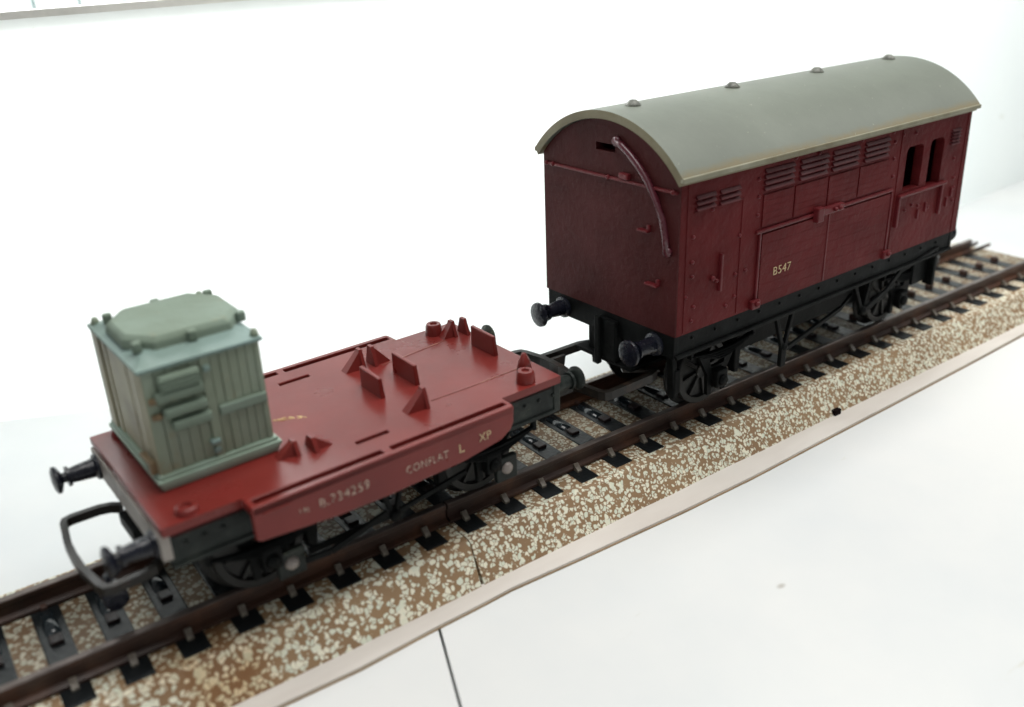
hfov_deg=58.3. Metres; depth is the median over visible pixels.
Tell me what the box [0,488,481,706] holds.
track section
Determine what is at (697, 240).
horse box wagon
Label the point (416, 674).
tabletop
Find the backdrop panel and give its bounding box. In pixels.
[0,0,1023,420]
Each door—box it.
[152,359,215,470]
[208,343,267,451]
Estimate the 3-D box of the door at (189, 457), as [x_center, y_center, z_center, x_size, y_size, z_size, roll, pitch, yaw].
[-0.382,0.073,1.073,0.051,0.130,0.003,-20,29,-33]
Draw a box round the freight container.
[87,289,281,490]
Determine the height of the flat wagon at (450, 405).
0.206 m
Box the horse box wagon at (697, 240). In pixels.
[531,54,980,403]
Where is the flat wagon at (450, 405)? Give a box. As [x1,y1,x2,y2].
[49,317,585,610]
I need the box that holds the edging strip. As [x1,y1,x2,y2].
[233,323,1023,706]
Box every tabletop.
[0,180,1023,706]
[286,630,458,706]
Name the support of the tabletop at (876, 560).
on the ground
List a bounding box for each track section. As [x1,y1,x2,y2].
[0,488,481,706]
[406,239,1023,583]
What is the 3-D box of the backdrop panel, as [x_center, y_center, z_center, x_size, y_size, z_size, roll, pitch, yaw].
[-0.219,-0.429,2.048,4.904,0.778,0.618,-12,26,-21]
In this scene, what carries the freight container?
on the flat wagon at (450, 405)
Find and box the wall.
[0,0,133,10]
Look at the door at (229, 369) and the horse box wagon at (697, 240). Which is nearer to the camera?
the door at (229, 369)
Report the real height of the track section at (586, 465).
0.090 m
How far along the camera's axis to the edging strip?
1.40 m

